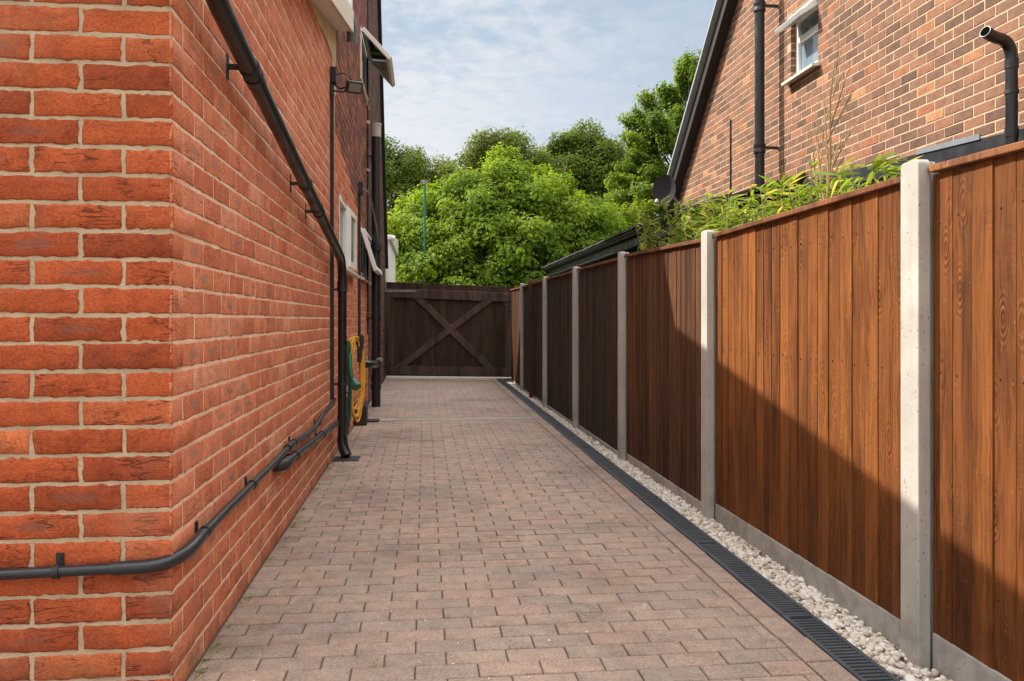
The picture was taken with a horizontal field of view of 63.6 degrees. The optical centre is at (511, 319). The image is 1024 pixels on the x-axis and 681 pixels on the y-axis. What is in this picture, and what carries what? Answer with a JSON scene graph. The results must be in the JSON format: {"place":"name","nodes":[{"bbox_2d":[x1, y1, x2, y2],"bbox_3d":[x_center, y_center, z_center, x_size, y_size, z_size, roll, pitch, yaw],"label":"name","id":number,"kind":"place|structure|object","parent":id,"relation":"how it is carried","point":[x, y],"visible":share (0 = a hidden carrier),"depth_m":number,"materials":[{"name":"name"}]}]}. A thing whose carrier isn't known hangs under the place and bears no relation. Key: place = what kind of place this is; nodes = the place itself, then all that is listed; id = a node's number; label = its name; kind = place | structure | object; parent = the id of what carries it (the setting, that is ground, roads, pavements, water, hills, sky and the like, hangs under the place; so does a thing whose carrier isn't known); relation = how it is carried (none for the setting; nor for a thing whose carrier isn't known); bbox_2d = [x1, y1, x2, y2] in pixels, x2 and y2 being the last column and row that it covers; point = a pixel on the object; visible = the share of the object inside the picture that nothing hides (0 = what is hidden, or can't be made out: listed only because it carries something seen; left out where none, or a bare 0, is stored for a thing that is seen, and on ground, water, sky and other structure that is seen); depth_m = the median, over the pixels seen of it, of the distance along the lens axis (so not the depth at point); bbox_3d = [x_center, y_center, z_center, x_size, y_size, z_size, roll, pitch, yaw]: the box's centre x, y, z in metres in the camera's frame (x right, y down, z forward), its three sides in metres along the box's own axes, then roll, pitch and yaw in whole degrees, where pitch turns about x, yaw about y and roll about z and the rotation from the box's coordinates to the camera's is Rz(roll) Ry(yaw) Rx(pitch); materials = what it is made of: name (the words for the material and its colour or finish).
{"place":"outdoors","nodes":[
{"label":"outdoors","id":0,"kind":"place"},
{"bbox_2d":[186,379,823,680],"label":"driveway","id":1,"kind":"structure","parent":0,"point":[699,623],"depth_m":3.45,"materials":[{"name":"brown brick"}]},
{"bbox_2d":[0,0,357,680],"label":"brick extension","id":2,"kind":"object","parent":1,"relation":"on","point":[164,315],"visible":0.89,"depth_m":2.36,"materials":[{"name":"brick"}]},
{"bbox_2d":[0,398,335,579],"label":"overflow pipe","id":3,"kind":"object","parent":2,"relation":"attached to","point":[59,569],"visible":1,"depth_m":2.33,"materials":[{"name":"black plastic"}]},
{"bbox_2d":[205,0,351,457],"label":"downpipe","id":4,"kind":"object","parent":2,"relation":"attached to","point":[247,66],"visible":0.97,"depth_m":3.90,"materials":[{"name":"black plastic"}]},
{"bbox_2d":[272,421,339,471],"bbox_3d":[-1.243,0.745,5.154,0.104,0.156,2.488,0,0,-6],"label":"waste pipe","id":5,"kind":"object","parent":2,"relation":"attached to","point":[286,462],"visible":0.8,"depth_m":4.45,"materials":[{"name":"black plastic"}]},
{"bbox_2d":[330,66,336,399],"bbox_3d":[-1.374,-0.660,6.351,0.050,2.550,0.080,0,0,-6],"label":"cable conduit","id":6,"kind":"object","parent":2,"relation":"attached to","point":[333,73],"visible":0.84,"depth_m":6.33,"materials":[{"name":"black plastic"}]},
{"bbox_2d":[329,73,362,94],"bbox_3d":[-1.268,-1.805,6.322,0.256,0.179,0.115,0,0,-6],"label":"floodlight","id":7,"kind":"object","parent":2,"relation":"attached to","point":[354,87],"visible":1,"depth_m":6.31,"materials":[{"name":"black plastic"}]},
{"bbox_2d":[332,456,360,461],"bbox_3d":[-1.283,1.081,6.410,0.200,0.016,0.220,0,0,-6],"label":"gully cover","id":8,"kind":"object","parent":1,"relation":"on","point":[345,459],"visible":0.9,"depth_m":6.36,"materials":[{"name":"black plastic"}]},
{"bbox_2d":[191,406,522,678],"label":"moss tufts","id":9,"kind":"object","parent":1,"relation":"on","point":[203,659],"visible":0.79,"depth_m":2.77,"materials":[{"name":"green plant"}]},
{"bbox_2d":[355,392,367,425],"bbox_3d":[-1.555,0.915,8.549,0.110,0.340,0.230,0,0,-6],"label":"drain hopper","id":10,"kind":"object","parent":1,"relation":"on","point":[363,421],"visible":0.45,"depth_m":8.44,"materials":[{"name":"black plastic"}]},
{"bbox_2d":[368,418,379,421],"bbox_3d":[-1.526,1.075,8.798,0.220,0.020,0.180,0,0,-6],"label":"gully cover","id":11,"kind":"object","parent":1,"relation":"on","point":[374,420],"visible":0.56,"depth_m":8.72,"materials":[{"name":"black plastic"}]},
{"bbox_2d":[384,376,510,381],"bbox_3d":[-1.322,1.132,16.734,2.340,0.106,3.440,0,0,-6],"label":"threshold","id":12,"kind":"object","parent":1,"relation":"on","point":[506,379],"visible":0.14,"depth_m":15.37,"materials":[{"name":"grey concrete"}]},
{"bbox_2d":[379,417,533,420],"bbox_3d":[-0.659,1.129,9.036,1.796,0.091,0.110,0,0,-6],"label":"cross drain","id":13,"kind":"object","parent":1,"relation":"on","point":[455,418],"visible":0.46,"depth_m":9.05,"materials":[{"name":"metal"}]},
{"bbox_2d":[242,394,771,680],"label":"paving grit","id":14,"kind":"object","parent":1,"relation":"on","point":[479,556],"visible":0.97,"depth_m":3.36,"materials":[{"name":"grey sand"}]},
{"bbox_2d":[491,379,858,680],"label":"paved border","id":15,"kind":"object","parent":1,"relation":"on","point":[820,663],"visible":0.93,"depth_m":3.46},
{"bbox_2d":[381,0,715,208],"label":"sky","id":16,"kind":"structure","parent":0,"point":[460,67],"materials":[{"name":"blue"}]},
{"bbox_2d":[507,381,952,680],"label":"pebble gravel","id":17,"kind":"structure","parent":0,"point":[879,649],"depth_m":3.39,"materials":[{"name":"white gravel"}]},
{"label":"ground","id":18,"kind":"structure","parent":0,"visible":0},
{"bbox_2d":[335,0,394,453],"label":"brick house","id":19,"kind":"structure","parent":18,"relation":"on","point":[350,140],"depth_m":9.05,"materials":[{"name":"brick"}]},
{"bbox_2d":[347,340,351,433],"bbox_3d":[-1.404,0.583,7.117,0.065,0.814,0.254,0,0,8],"label":"garden hose","id":20,"kind":"object","parent":19,"relation":"hanging from","point":[349,397],"visible":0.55,"depth_m":7.07,"materials":[{"name":"rubber"}]},
{"bbox_2d":[348,353,360,390],"bbox_3d":[-1.328,0.436,6.878,0.167,0.310,0.084,0,0,39],"label":"spray gun","id":21,"kind":"object","parent":20,"relation":"hanging from","point":[355,385],"visible":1,"depth_m":6.87,"materials":[{"name":"green plastic"}]},
{"bbox_2d":[339,193,359,277],"bbox_3d":[-1.530,-0.745,7.671,0.135,0.660,1.400,0,0,-6],"label":"window","id":22,"kind":"structure","parent":19,"relation":"in","point":[347,218],"depth_m":7.72,"materials":[{"name":"white plastic"}]},
{"bbox_2d":[355,334,363,361],"bbox_3d":[-1.429,0.259,7.471,0.177,0.253,0.160,0,0,-6],"label":"hose hanger","id":23,"kind":"object","parent":19,"relation":"attached to","point":[360,348],"visible":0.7,"depth_m":7.40,"materials":[{"name":"black plastic"}]},
{"bbox_2d":[348,336,365,422],"bbox_3d":[-1.395,0.534,7.337,0.037,0.774,0.494,0,0,13],"label":"garden hose","id":24,"kind":"object","parent":23,"relation":"hanging from","point":[353,339],"visible":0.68,"depth_m":7.42,"materials":[{"name":"rubber"}]},
{"bbox_2d":[360,33,368,99],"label":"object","id":25,"kind":"object","parent":19,"relation":"attached to","point":[361,63],"visible":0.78,"depth_m":9.27,"materials":[{"name":"beige plastic"}]},
{"bbox_2d":[357,182,379,334],"bbox_3d":[-1.617,-0.620,9.546,0.090,1.750,1.187,0,0,2],"label":"cable conduit","id":26,"kind":"object","parent":19,"relation":"attached to","point":[360,189],"visible":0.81,"depth_m":8.97,"materials":[{"name":"black plastic"}]},
{"bbox_2d":[367,0,369,333],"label":"cable","id":27,"kind":"object","parent":19,"relation":"attached to","point":[368,124],"visible":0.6,"depth_m":10.40,"materials":[{"name":"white plastic"}]},
{"bbox_2d":[359,122,382,406],"bbox_3d":[-1.672,-0.675,9.755,0.212,3.540,1.243,0,0,-4],"label":"soil stack","id":28,"kind":"object","parent":19,"relation":"attached to","point":[374,364],"visible":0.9,"depth_m":10.26,"materials":[{"name":"black plastic"}]},
{"bbox_2d":[361,228,381,283],"bbox_3d":[-1.716,-0.758,9.975,0.250,0.615,1.320,0,0,-6],"label":"window","id":29,"kind":"structure","parent":19,"relation":"in","point":[365,238],"depth_m":9.93,"materials":[{"name":"white plastic"}]},
{"bbox_2d":[360,27,394,104],"bbox_3d":[-1.637,-3.015,9.983,0.411,0.640,1.320,0,0,-6],"label":"window","id":30,"kind":"structure","parent":19,"relation":"in","point":[379,58],"depth_m":9.97,"materials":[{"name":"white plastic"}]},
{"bbox_2d":[385,280,385,378],"bbox_3d":[-2.326,0.235,15.084,0.035,1.900,0.090,0,0,-6],"label":"gate post","id":31,"kind":"object","parent":18,"relation":"on","point":[385,331],"visible":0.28,"depth_m":15.06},
{"bbox_2d":[385,282,514,376],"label":"driveway gate","id":32,"kind":"structure","parent":31,"relation":"attached to","point":[446,330],"depth_m":14.89,"materials":[{"name":"brown wood"}]},
{"bbox_2d":[385,235,397,281],"bbox_3d":[-4.149,-0.415,17.555,3.451,3.000,4.210,0,0,-6],"label":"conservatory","id":33,"kind":"object","parent":18,"relation":"on","point":[390,273],"visible":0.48,"depth_m":17.08,"materials":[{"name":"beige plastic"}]},
{"bbox_2d":[385,131,442,231],"bbox_3d":[-4.727,-2.827,29.669,4.856,7.931,4.515,0,0,-6],"label":"leafy tree","id":34,"kind":"object","parent":18,"relation":"on","point":[410,176],"visible":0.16,"depth_m":28.81,"materials":[{"name":"green plant"}]},
{"bbox_2d":[421,180,428,282],"bbox_3d":[-2.099,-1.085,19.890,0.200,4.540,0.120,0,0,-6],"label":"washing line post","id":35,"kind":"object","parent":18,"relation":"on","point":[425,184],"visible":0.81,"depth_m":19.86,"materials":[{"name":"metal"}]},
{"bbox_2d":[422,126,572,223],"bbox_3d":[-0.808,-3.042,31.023,7.055,8.374,5.588,0,0,-6],"label":"leafy tree","id":36,"kind":"object","parent":18,"relation":"on","point":[482,143],"visible":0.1,"depth_m":29.98,"materials":[{"name":"green plant"}]},
{"bbox_2d":[387,142,631,286],"bbox_3d":[-0.131,-1.371,22.082,7.594,6.792,6.462,0,0,-6],"label":"leafy tree","id":37,"kind":"object","parent":18,"relation":"on","point":[468,242],"visible":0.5,"depth_m":20.21,"materials":[{"name":"green plant"}]},
{"bbox_2d":[537,117,635,212],"bbox_3d":[2.865,-3.611,33.512,4.995,9.496,4.839,0,0,24],"label":"leafy tree","id":38,"kind":"object","parent":18,"relation":"on","point":[588,157],"visible":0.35,"depth_m":32.20,"materials":[{"name":"green plant"}]},
{"bbox_2d":[547,190,678,276],"bbox_3d":[3.302,-1.370,24.409,5.677,5.061,4.742,0,0,-6],"label":"leafy tree","id":39,"kind":"object","parent":18,"relation":"on","point":[635,211],"visible":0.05,"depth_m":23.81,"materials":[{"name":"green plant"}]},
{"bbox_2d":[602,47,701,215],"bbox_3d":[5.691,-3.693,26.280,5.870,9.665,5.495,0,0,-6],"label":"leafy tree","id":40,"kind":"object","parent":18,"relation":"on","point":[653,137],"visible":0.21,"depth_m":25.67,"materials":[{"name":"green plant"}]},
{"bbox_2d":[543,172,804,275],"bbox_3d":[1.816,-0.220,12.768,1.455,2.710,8.850,0,0,-6],"label":"lean to shed","id":41,"kind":"object","parent":18,"relation":"on","point":[612,246],"visible":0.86,"depth_m":10.74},
{"bbox_2d":[634,202,731,250],"bbox_3d":[1.312,0.134,6.059,0.748,1.904,0.801,0,0,-13],"label":"bamboo plant","id":42,"kind":"object","parent":18,"relation":"on","point":[651,244],"visible":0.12,"depth_m":5.97,"materials":[{"name":"green plant"}]},
{"bbox_2d":[497,379,899,680],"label":"channel drain","id":43,"kind":"object","parent":18,"relation":"on","point":[852,659],"visible":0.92,"depth_m":3.46,"materials":[{"name":"black metal"}]},
{"bbox_2d":[661,195,756,244],"bbox_3d":[1.441,0.107,5.825,0.778,1.958,0.843,0,0,-6],"label":"bamboo plant","id":44,"kind":"object","parent":18,"relation":"on","point":[675,220],"visible":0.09,"depth_m":5.78,"materials":[{"name":"green plant"}]},
{"bbox_2d":[666,191,776,244],"bbox_3d":[1.529,0.135,5.390,0.889,1.902,0.906,0,0,-6],"label":"bamboo plant","id":45,"kind":"object","parent":18,"relation":"on","point":[711,226],"visible":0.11,"depth_m":5.29,"materials":[{"name":"green plant"}]},
{"bbox_2d":[685,178,836,238],"bbox_3d":[1.444,0.165,4.729,0.716,1.841,0.893,0,0,-6],"label":"bamboo plant","id":46,"kind":"object","parent":18,"relation":"on","point":[734,219],"visible":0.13,"depth_m":4.71,"materials":[{"name":"green plant"}]},
{"bbox_2d":[510,140,1023,680],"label":"garden fence","id":47,"kind":"object","parent":18,"relation":"on","point":[824,398],"visible":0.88,"depth_m":3.08,"materials":[{"name":"wood"}]},
{"bbox_2d":[734,163,872,225],"bbox_3d":[1.544,0.148,4.295,0.739,1.874,0.983,0,0,20],"label":"bamboo plant","id":48,"kind":"object","parent":18,"relation":"on","point":[769,192],"visible":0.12,"depth_m":4.19,"materials":[{"name":"green plant"}]},
{"bbox_2d":[767,159,878,223],"bbox_3d":[1.532,0.179,3.680,0.668,1.813,0.864,0,0,-6],"label":"bamboo plant","id":49,"kind":"object","parent":18,"relation":"on","point":[815,191],"visible":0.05,"depth_m":3.65,"materials":[{"name":"green plant"}]},
{"bbox_2d":[802,24,859,199],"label":"tall bare stems","id":50,"kind":"object","parent":18,"relation":"on","point":[830,170],"visible":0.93,"depth_m":4.09,"materials":[{"name":"brown plant"}]},
{"bbox_2d":[665,0,1023,225],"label":"brick house","id":51,"kind":"structure","parent":18,"relation":"on","point":[926,78],"depth_m":7.65,"materials":[{"name":"brick"}]},
{"bbox_2d":[652,174,687,207],"bbox_3d":[2.326,-1.866,12.029,0.777,0.472,0.332,0,0,-27],"label":"satellite dish","id":52,"kind":"object","parent":51,"relation":"attached to","point":[664,186],"visible":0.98,"depth_m":12.00,"materials":[{"name":"grey metal"}]},
{"bbox_2d":[730,119,730,193],"bbox_3d":[2.791,-2.035,10.553,0.017,1.040,0.020,0,0,-6],"label":"cable","id":53,"kind":"object","parent":51,"relation":"attached to","point":[730,155],"visible":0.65,"depth_m":10.54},
{"bbox_2d":[753,0,778,217],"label":"downpipe","id":54,"kind":"object","parent":51,"relation":"attached to","point":[759,144],"visible":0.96,"depth_m":9.13,"materials":[{"name":"black plastic"}]},
{"bbox_2d":[774,0,820,85],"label":"window","id":55,"kind":"structure","parent":51,"relation":"in","point":[805,18],"depth_m":8.58,"materials":[{"name":"white plastic"}]},
{"bbox_2d":[979,26,1018,144],"bbox_3d":[3.123,-1.390,5.289,0.279,0.950,0.082,0,0,-18],"label":"downpipe","id":56,"kind":"object","parent":51,"relation":"attached to","point":[1006,42],"visible":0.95,"depth_m":5.29,"materials":[{"name":"black plastic"}]},
{"bbox_2d":[831,151,922,196],"bbox_3d":[1.580,0.209,3.224,0.665,1.753,0.798,0,0,-6],"label":"bamboo plant","id":57,"kind":"object","parent":18,"relation":"on","point":[884,161],"visible":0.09,"depth_m":3.13,"materials":[{"name":"green plant"}]}
]}

